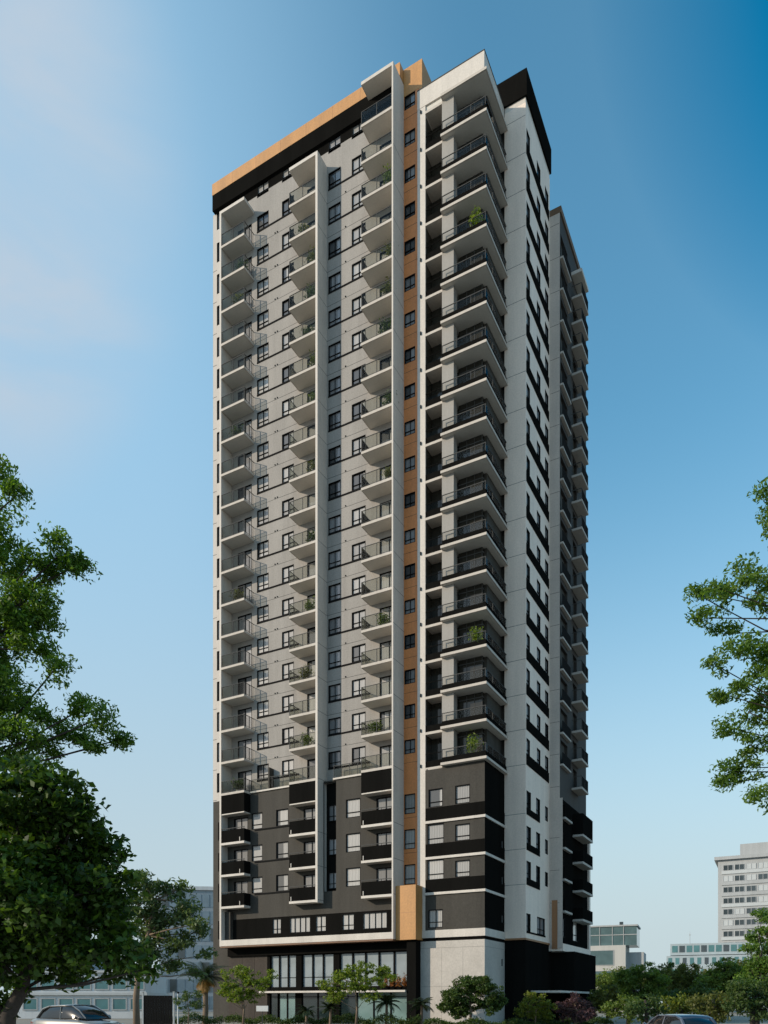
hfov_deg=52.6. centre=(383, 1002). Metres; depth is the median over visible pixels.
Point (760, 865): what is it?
window
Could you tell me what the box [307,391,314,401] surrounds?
potted plant
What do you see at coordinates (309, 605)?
potted plant
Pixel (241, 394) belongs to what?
balcony door
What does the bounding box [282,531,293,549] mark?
window
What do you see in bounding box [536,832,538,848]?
narrow window
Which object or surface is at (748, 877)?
window
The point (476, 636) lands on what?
potted plant
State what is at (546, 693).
narrow window
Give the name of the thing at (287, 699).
window
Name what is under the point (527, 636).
narrow window
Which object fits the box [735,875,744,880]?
window
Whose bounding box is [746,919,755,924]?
window
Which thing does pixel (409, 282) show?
stair window
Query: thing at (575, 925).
window
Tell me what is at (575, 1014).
shrub
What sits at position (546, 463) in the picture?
narrow window
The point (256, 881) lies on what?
window
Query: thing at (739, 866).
window
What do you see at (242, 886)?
balcony door
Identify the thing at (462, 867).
window
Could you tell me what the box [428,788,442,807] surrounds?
window
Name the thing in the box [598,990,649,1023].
park shrub
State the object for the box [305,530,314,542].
potted plant
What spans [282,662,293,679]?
window
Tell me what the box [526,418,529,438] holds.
narrow window
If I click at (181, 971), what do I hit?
window
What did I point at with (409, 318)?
stair window
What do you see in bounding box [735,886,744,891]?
window
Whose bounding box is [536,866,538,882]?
narrow window
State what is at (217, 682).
slot window
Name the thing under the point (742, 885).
office block
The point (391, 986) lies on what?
flame plant
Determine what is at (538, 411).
narrow window
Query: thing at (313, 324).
balcony door
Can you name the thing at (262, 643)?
window
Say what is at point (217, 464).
slot window
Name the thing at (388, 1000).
palm tree
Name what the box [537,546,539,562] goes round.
narrow window
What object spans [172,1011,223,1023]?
hedge
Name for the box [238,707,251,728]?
balcony door
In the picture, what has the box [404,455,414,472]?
stair window
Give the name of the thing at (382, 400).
balcony door
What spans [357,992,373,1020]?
shop door
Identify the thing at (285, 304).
window
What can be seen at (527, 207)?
narrow window
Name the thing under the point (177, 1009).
bollard post
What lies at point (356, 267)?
window
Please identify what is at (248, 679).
balcony door
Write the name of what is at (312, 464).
potted plant
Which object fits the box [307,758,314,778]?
balcony door
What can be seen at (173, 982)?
window
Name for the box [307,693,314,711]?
balcony door
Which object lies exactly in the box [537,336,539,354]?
narrow window
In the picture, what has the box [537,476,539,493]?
narrow window
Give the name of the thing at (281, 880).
window
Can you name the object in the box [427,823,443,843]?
window
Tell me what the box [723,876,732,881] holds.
window
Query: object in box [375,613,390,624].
potted plant
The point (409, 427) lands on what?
stair window
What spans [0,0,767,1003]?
sky
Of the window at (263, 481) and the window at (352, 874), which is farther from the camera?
the window at (263, 481)
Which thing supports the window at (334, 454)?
in the apartment tower at (420, 847)
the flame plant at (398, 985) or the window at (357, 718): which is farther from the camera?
the window at (357, 718)
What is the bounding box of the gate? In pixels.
[142,992,174,1023]
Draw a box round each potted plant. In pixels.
[227,424,242,435]
[227,777,247,790]
[228,589,243,599]
[231,292,243,303]
[234,258,248,269]
[293,664,313,678]
[295,222,308,232]
[300,730,314,745]
[301,325,313,335]
[303,284,314,297]
[303,596,314,610]
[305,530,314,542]
[306,246,314,261]
[306,460,314,471]
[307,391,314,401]
[308,350,314,366]
[367,720,382,733]
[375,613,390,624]
[377,317,390,332]
[379,163,390,184]
[379,276,396,293]
[379,389,398,404]
[380,466,390,479]
[381,239,398,256]
[465,729,483,752]
[467,626,482,641]
[468,206,484,226]
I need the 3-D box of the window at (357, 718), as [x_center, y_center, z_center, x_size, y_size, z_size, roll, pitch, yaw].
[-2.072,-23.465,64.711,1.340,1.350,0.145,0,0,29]
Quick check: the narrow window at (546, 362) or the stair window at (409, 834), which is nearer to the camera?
the stair window at (409, 834)
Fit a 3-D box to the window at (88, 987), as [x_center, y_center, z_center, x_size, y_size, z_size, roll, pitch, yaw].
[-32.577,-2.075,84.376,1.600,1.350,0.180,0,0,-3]
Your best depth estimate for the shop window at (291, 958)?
68.06 m
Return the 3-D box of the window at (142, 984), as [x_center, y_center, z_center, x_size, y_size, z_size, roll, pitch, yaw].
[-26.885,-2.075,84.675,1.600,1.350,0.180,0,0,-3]
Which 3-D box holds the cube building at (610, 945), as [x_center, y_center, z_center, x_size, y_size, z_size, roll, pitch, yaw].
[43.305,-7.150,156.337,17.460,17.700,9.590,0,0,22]
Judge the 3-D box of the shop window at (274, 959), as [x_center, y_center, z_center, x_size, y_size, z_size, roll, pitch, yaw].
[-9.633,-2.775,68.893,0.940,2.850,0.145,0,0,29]
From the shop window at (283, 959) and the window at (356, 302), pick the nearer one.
the window at (356, 302)
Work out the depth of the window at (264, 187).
69.47 m
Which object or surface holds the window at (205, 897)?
in the glass tower at (180, 984)
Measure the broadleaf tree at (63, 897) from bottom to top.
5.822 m
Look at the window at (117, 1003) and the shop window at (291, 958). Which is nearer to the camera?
the shop window at (291, 958)
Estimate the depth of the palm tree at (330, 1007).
56.91 m
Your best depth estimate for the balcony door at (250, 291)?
70.38 m
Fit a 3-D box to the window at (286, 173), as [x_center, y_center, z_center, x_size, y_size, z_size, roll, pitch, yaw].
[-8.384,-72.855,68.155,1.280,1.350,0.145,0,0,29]
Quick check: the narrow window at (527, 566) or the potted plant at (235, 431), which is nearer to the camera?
the narrow window at (527, 566)
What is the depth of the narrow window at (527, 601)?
63.29 m
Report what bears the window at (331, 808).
in the apartment tower at (420, 847)
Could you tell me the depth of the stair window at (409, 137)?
62.91 m
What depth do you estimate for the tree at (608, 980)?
127.91 m
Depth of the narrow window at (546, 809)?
67.78 m
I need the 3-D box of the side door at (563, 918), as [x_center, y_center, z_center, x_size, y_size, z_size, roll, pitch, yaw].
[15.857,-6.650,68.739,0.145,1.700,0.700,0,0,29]
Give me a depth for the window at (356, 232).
64.83 m
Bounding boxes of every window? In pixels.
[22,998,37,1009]
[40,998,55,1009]
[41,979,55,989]
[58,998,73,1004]
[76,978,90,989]
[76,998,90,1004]
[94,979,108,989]
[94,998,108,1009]
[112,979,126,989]
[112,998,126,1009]
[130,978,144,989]
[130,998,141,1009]
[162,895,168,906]
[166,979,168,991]
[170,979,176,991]
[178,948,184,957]
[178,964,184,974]
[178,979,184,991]
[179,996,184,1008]
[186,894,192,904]
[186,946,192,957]
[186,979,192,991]
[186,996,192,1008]
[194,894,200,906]
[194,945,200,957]
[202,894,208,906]
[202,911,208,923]
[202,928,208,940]
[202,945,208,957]
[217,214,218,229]
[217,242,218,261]
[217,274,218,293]
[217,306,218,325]
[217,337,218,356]
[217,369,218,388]
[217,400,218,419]
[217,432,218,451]
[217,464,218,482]
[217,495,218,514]
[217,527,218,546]
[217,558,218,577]
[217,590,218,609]
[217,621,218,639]
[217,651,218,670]
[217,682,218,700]
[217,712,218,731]
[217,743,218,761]
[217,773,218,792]
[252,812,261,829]
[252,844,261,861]
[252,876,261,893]
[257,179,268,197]
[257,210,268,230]
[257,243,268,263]
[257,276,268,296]
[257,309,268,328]
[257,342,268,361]
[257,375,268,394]
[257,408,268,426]
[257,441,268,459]
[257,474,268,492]
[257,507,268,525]
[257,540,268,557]
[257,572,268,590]
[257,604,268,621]
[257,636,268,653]
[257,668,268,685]
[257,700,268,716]
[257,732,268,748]
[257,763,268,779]
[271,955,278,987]
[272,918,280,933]
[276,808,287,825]
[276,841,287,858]
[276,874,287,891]
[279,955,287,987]
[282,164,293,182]
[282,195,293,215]
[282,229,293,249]
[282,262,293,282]
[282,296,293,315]
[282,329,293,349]
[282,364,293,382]
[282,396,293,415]
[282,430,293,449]
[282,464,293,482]
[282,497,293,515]
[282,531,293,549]
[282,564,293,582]
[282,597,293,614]
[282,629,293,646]
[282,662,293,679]
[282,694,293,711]
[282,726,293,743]
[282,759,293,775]
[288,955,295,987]
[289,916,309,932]
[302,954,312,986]
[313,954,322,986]
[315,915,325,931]
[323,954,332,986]
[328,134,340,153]
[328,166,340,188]
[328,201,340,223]
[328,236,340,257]
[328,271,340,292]
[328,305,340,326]
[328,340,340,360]
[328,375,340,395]
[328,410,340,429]
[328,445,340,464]
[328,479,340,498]
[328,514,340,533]
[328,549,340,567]
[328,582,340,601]
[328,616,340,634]
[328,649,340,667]
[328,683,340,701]
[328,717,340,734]
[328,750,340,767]
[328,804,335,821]
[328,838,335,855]
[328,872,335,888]
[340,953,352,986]
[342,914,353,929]
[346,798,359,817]
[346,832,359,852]
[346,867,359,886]
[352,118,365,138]
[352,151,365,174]
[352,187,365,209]
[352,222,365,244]
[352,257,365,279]
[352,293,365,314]
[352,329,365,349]
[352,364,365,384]
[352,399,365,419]
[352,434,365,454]
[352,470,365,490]
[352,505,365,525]
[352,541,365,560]
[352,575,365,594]
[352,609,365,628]
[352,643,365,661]
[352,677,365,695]
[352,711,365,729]
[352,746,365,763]
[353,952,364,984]
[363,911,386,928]
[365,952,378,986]
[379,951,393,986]
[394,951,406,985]
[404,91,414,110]
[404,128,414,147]
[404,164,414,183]
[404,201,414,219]
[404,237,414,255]
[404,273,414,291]
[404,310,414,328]
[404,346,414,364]
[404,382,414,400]
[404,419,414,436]
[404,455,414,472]
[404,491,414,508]
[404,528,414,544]
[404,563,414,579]
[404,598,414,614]
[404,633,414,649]
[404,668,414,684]
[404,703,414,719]
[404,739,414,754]
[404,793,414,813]
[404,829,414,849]
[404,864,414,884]
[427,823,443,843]
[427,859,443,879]
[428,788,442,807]
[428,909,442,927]
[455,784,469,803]
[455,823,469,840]
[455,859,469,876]
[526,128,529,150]
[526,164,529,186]
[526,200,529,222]
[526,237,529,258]
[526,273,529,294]
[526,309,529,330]
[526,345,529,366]
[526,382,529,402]
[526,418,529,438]
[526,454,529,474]
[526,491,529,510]
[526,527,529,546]
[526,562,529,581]
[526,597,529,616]
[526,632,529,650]
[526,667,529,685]
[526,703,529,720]
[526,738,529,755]
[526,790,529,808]
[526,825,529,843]
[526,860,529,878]
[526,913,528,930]
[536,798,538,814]
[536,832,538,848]
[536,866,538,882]
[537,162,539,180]
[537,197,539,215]
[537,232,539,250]
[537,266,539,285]
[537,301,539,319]
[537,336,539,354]
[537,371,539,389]
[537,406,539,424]
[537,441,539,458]
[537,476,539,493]
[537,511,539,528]
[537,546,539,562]
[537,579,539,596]
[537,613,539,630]
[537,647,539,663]
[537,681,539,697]
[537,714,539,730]
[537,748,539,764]
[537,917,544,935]
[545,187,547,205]
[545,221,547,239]
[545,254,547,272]
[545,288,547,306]
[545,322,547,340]
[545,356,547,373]
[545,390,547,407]
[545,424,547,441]
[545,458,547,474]
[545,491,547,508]
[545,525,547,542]
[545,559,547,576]
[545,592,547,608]
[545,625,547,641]
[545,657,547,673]
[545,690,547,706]
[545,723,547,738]
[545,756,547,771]
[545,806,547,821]
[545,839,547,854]
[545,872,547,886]
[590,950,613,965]
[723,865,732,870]
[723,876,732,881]
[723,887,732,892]
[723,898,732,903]
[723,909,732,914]
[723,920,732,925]
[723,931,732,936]
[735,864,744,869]
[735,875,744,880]
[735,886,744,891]
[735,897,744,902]
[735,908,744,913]
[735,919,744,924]
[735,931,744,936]
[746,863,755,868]
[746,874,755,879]
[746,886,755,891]
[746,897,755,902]
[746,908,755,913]
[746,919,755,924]
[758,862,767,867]
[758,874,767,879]
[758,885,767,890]
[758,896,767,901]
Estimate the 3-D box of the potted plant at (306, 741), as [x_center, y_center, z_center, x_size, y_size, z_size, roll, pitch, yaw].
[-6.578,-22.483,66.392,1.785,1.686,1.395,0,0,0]
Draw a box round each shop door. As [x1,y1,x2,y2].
[271,993,278,1018]
[279,993,287,1020]
[288,993,295,1018]
[302,993,317,1022]
[318,993,332,1019]
[340,992,356,1022]
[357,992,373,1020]
[374,992,390,1023]
[391,992,406,1023]
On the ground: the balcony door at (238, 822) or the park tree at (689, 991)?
the park tree at (689, 991)
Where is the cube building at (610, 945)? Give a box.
[590,922,645,1011]
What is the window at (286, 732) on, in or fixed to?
in the apartment tower at (420, 847)
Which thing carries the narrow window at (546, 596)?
in the apartment tower at (420, 847)
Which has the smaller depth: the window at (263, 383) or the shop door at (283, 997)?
the shop door at (283, 997)
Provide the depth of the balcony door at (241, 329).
70.43 m
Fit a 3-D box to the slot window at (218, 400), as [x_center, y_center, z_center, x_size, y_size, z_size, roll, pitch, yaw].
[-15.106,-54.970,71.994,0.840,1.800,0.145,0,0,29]
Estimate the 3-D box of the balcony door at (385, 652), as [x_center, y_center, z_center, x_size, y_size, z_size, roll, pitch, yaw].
[0.421,-28.420,63.351,1.700,2.160,0.145,0,0,29]
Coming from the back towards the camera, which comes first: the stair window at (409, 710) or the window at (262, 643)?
the window at (262, 643)
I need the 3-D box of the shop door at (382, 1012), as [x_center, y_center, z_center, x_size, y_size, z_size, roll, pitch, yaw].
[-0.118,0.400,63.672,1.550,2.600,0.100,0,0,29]
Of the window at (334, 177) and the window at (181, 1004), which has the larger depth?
the window at (181, 1004)
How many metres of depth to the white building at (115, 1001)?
84.41 m
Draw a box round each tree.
[0,453,137,771]
[0,752,164,1023]
[120,868,217,1023]
[177,961,231,1023]
[215,964,278,1023]
[295,1004,314,1023]
[315,960,399,1023]
[318,1001,343,1023]
[369,994,401,1023]
[406,997,433,1023]
[435,975,508,1023]
[596,967,627,1012]
[602,966,667,990]
[612,961,672,1003]
[654,961,675,990]
[658,981,722,1014]
[659,962,703,992]
[682,476,767,815]
[692,956,747,1020]
[701,959,764,983]
[718,974,767,1023]
[733,907,767,1023]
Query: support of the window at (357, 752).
in the apartment tower at (420, 847)
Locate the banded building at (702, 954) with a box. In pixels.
[666,942,767,1009]
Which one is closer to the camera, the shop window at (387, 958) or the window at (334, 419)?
the shop window at (387, 958)
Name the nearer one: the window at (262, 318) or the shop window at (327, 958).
the shop window at (327, 958)
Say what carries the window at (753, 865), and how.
in the office block
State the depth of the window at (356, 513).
64.83 m
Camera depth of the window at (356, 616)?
64.80 m
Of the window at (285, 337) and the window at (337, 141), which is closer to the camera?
the window at (337, 141)
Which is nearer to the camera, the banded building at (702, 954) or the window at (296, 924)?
the window at (296, 924)
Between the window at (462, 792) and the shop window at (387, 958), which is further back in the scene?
the shop window at (387, 958)
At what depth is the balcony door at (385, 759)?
63.56 m
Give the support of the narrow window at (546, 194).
in the apartment tower at (420, 847)
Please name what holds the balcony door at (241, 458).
in the apartment tower at (420, 847)
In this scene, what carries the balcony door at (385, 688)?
in the apartment tower at (420, 847)
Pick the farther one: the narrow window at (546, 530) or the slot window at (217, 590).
the slot window at (217, 590)
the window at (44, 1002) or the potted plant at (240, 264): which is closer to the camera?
the potted plant at (240, 264)
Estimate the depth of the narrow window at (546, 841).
67.78 m
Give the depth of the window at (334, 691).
65.92 m
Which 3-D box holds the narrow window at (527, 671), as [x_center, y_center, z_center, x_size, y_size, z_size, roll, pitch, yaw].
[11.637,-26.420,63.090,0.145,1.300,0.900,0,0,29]
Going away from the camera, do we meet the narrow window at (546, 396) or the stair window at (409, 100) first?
the stair window at (409, 100)
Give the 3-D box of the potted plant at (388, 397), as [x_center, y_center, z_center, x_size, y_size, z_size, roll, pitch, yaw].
[0.436,-48.450,62.468,1.725,1.881,1.485,0,0,0]
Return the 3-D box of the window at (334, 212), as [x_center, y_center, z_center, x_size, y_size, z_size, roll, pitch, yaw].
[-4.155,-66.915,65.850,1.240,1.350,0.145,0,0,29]
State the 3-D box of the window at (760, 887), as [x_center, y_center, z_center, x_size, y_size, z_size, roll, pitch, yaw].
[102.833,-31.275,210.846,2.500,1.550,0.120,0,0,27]
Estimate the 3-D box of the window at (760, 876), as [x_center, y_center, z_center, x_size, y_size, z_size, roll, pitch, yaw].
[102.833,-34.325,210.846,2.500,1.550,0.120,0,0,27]
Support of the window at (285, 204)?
in the apartment tower at (420, 847)
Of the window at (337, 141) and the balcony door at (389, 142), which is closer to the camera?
the balcony door at (389, 142)
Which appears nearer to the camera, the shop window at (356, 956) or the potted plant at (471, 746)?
the potted plant at (471, 746)
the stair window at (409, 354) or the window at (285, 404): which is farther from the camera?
the window at (285, 404)
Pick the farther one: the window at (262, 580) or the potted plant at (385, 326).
the window at (262, 580)
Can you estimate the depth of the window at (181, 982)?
150.38 m
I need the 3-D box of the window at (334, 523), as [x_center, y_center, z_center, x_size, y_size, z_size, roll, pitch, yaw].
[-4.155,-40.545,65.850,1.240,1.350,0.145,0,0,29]
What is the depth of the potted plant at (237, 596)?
69.73 m
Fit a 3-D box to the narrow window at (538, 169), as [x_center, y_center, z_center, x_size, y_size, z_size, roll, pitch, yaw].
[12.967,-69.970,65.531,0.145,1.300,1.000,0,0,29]
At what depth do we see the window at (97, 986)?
84.42 m
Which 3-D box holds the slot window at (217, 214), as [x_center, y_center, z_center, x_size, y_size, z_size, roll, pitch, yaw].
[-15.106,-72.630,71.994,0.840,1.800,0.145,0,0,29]
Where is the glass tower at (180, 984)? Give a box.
[159,886,212,1011]
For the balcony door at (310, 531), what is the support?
in the apartment tower at (420, 847)
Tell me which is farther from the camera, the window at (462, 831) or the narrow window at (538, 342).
the narrow window at (538, 342)
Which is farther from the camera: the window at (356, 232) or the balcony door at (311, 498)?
the balcony door at (311, 498)
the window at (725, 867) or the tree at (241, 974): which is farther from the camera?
the window at (725, 867)
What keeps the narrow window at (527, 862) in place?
in the apartment tower at (420, 847)
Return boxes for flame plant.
[383,978,389,989]
[390,979,393,989]
[394,973,401,989]
[402,973,406,989]
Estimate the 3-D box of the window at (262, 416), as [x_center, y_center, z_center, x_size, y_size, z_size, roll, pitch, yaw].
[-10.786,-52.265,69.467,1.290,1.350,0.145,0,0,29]
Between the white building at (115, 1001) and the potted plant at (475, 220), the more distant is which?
the white building at (115, 1001)
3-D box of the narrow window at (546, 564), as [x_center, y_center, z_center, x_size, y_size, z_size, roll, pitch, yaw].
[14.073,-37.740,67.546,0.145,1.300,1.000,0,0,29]
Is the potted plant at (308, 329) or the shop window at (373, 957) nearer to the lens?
the shop window at (373, 957)
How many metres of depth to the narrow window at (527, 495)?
63.29 m
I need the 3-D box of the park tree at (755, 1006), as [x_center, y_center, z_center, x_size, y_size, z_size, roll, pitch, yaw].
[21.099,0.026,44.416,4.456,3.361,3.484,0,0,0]
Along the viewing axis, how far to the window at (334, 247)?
65.92 m
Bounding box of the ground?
[16,1007,767,1023]
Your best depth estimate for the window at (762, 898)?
210.77 m
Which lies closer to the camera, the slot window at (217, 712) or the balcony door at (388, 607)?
the balcony door at (388, 607)
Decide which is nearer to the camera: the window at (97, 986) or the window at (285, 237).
the window at (285, 237)
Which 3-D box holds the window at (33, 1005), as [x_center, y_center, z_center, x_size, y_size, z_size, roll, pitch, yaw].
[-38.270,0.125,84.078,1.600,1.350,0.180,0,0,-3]
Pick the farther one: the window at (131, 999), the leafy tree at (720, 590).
the window at (131, 999)
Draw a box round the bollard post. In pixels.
[177,992,178,1023]
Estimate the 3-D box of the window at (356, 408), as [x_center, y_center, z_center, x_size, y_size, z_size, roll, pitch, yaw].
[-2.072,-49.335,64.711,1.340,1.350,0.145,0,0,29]
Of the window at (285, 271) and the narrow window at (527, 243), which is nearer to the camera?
the narrow window at (527, 243)
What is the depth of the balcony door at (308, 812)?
66.49 m
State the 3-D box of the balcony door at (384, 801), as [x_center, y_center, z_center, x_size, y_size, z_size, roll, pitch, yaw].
[0.157,-15.525,62.868,1.700,2.250,0.145,0,0,29]
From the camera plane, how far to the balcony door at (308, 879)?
66.44 m
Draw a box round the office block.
[714,842,767,942]
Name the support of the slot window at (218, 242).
in the apartment tower at (420, 847)
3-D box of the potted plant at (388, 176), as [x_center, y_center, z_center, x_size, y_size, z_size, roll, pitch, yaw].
[0.436,-66.167,62.463,1.453,2.154,1.380,0,0,-19]
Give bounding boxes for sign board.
[256,1006,267,1023]
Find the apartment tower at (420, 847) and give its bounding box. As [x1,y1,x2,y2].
[212,49,595,1023]
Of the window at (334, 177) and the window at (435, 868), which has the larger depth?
the window at (334, 177)
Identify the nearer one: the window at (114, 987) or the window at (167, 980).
the window at (114, 987)
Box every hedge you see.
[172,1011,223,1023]
[224,1012,338,1023]
[339,1011,421,1023]
[423,1016,505,1023]
[505,1015,613,1023]
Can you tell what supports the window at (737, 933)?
in the office block
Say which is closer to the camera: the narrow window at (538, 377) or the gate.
the gate
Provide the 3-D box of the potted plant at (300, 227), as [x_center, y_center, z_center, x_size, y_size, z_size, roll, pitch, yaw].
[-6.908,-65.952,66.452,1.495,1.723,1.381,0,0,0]
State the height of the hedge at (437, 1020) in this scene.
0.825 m
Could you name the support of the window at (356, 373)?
in the apartment tower at (420, 847)
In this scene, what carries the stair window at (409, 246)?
in the apartment tower at (420, 847)
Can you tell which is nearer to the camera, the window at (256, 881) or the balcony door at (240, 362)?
the window at (256, 881)
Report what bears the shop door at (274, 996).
in the apartment tower at (420, 847)
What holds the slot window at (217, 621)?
in the apartment tower at (420, 847)
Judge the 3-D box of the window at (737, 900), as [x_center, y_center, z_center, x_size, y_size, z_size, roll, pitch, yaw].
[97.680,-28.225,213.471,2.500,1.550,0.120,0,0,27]
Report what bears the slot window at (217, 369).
in the apartment tower at (420, 847)
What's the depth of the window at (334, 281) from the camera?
65.92 m
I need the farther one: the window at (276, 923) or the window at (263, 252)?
the window at (263, 252)
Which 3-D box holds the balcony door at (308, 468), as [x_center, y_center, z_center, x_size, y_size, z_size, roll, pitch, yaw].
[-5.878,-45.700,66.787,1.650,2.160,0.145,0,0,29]
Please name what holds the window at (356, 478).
in the apartment tower at (420, 847)
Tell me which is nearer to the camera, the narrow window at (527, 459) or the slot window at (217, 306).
the narrow window at (527, 459)
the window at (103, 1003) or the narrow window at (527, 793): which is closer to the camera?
the narrow window at (527, 793)
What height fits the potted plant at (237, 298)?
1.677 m
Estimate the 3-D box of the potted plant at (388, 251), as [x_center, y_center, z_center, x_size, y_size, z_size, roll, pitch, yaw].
[0.560,-60.187,62.428,1.439,1.913,1.373,0,0,18]
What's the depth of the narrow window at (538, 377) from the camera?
65.82 m
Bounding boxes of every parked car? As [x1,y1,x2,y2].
[31,1004,123,1023]
[643,1014,716,1023]
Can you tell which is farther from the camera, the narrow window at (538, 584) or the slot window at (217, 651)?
the slot window at (217, 651)
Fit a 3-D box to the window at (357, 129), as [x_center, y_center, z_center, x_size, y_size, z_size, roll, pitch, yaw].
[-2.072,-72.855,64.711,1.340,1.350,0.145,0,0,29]
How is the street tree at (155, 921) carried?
on the ground
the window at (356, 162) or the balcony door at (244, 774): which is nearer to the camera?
the window at (356, 162)
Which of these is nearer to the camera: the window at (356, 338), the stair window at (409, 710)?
the stair window at (409, 710)
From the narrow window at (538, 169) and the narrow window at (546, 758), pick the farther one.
the narrow window at (546, 758)
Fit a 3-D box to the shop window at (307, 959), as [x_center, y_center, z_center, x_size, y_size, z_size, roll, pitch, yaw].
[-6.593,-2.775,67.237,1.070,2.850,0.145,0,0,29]
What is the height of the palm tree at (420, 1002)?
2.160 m
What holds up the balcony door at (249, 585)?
in the apartment tower at (420, 847)
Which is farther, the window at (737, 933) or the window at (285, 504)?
the window at (737, 933)
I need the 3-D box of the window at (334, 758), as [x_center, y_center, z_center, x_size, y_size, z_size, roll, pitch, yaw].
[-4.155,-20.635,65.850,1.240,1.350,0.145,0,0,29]
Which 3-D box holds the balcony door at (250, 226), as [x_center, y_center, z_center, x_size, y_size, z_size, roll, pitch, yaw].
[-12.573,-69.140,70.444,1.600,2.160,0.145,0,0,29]
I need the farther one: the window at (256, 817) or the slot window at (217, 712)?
the slot window at (217, 712)
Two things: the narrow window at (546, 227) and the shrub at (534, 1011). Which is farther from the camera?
the narrow window at (546, 227)
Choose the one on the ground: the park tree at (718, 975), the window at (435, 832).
the park tree at (718, 975)
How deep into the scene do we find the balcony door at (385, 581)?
63.56 m
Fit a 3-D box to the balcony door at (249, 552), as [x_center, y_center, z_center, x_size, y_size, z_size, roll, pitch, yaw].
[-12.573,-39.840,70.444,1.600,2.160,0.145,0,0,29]
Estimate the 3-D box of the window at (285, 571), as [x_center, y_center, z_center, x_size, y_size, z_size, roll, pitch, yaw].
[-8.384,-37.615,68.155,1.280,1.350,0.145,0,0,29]
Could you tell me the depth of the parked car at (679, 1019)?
28.71 m
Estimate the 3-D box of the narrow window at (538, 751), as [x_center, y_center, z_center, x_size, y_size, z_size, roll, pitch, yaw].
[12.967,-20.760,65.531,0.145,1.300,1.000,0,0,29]
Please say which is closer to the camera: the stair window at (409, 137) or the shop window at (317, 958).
the stair window at (409, 137)
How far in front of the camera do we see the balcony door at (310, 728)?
67.01 m
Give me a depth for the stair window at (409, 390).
62.93 m
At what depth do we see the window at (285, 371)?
68.31 m
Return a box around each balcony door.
[234,817,247,828]
[234,849,247,860]
[234,881,247,892]
[238,224,251,242]
[238,321,251,339]
[238,354,251,373]
[238,386,251,401]
[238,419,251,434]
[238,451,251,471]
[238,484,251,504]
[238,516,251,536]
[238,549,251,567]
[238,581,251,602]
[238,613,251,634]
[238,644,251,665]
[238,676,251,697]
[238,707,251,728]
[238,738,251,760]
[238,770,251,791]
[239,289,251,302]
[242,256,251,268]
[304,807,314,819]
[304,841,314,853]
[304,874,314,886]
[307,220,314,227]
[307,322,314,330]
[307,424,314,437]
[307,459,314,472]
[307,494,314,507]
[307,527,314,539]
[307,561,314,576]
[307,594,314,605]
[307,627,314,644]
[307,660,314,676]
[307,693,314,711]
[307,726,314,744]
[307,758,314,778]
[376,796,391,809]
[376,832,391,845]
[376,867,391,880]
[380,103,390,111]
[380,140,390,149]
[380,212,390,222]
[380,249,387,260]
[380,356,390,369]
[380,392,389,407]
[380,428,390,443]
[380,465,390,480]
[380,500,391,517]
[380,536,391,553]
[380,570,391,589]
[380,605,391,621]
[380,640,391,660]
[380,675,391,695]
[380,710,391,731]
[380,745,391,766]
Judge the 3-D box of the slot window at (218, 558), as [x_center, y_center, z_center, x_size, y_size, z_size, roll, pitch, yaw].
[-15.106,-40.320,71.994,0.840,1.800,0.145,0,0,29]
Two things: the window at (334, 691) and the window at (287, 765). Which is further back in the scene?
the window at (287, 765)
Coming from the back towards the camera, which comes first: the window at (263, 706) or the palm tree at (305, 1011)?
the window at (263, 706)
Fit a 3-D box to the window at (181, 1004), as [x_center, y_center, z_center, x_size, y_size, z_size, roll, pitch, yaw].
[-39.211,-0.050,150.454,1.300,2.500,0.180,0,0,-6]
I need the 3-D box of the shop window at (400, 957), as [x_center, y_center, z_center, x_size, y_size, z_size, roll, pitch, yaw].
[1.511,-2.775,62.813,1.510,2.850,0.145,0,0,29]
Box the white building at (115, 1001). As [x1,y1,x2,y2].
[7,963,168,1018]
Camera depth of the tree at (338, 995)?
55.90 m
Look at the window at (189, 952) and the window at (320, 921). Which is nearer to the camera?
the window at (320, 921)
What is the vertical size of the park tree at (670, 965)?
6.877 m
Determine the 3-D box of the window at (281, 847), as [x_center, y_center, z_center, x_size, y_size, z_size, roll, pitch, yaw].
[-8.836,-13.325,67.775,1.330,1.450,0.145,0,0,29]
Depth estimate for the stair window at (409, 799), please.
62.96 m
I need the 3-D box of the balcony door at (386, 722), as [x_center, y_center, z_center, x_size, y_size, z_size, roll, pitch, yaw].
[0.421,-22.760,63.351,1.700,2.160,0.145,0,0,29]
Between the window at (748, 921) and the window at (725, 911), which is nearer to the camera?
the window at (748, 921)
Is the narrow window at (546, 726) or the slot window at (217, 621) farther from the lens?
the slot window at (217, 621)
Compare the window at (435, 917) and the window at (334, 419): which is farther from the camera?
the window at (334, 419)
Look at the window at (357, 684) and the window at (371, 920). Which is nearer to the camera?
the window at (371, 920)
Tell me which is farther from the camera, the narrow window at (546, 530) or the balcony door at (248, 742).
the balcony door at (248, 742)
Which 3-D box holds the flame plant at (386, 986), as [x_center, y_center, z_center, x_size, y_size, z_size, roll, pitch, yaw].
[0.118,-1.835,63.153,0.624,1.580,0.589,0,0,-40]
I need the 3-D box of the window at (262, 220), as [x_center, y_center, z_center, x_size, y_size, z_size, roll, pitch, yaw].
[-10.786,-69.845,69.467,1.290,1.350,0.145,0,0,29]
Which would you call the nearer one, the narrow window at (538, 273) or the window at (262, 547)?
the narrow window at (538, 273)
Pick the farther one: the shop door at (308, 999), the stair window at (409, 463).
the shop door at (308, 999)
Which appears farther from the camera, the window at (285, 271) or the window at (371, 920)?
the window at (285, 271)
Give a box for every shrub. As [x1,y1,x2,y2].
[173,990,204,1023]
[513,990,558,1022]
[551,992,597,1023]
[586,982,622,1019]
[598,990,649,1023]
[617,992,674,1023]
[660,991,701,1014]
[684,990,735,1023]
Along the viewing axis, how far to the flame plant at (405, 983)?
62.23 m

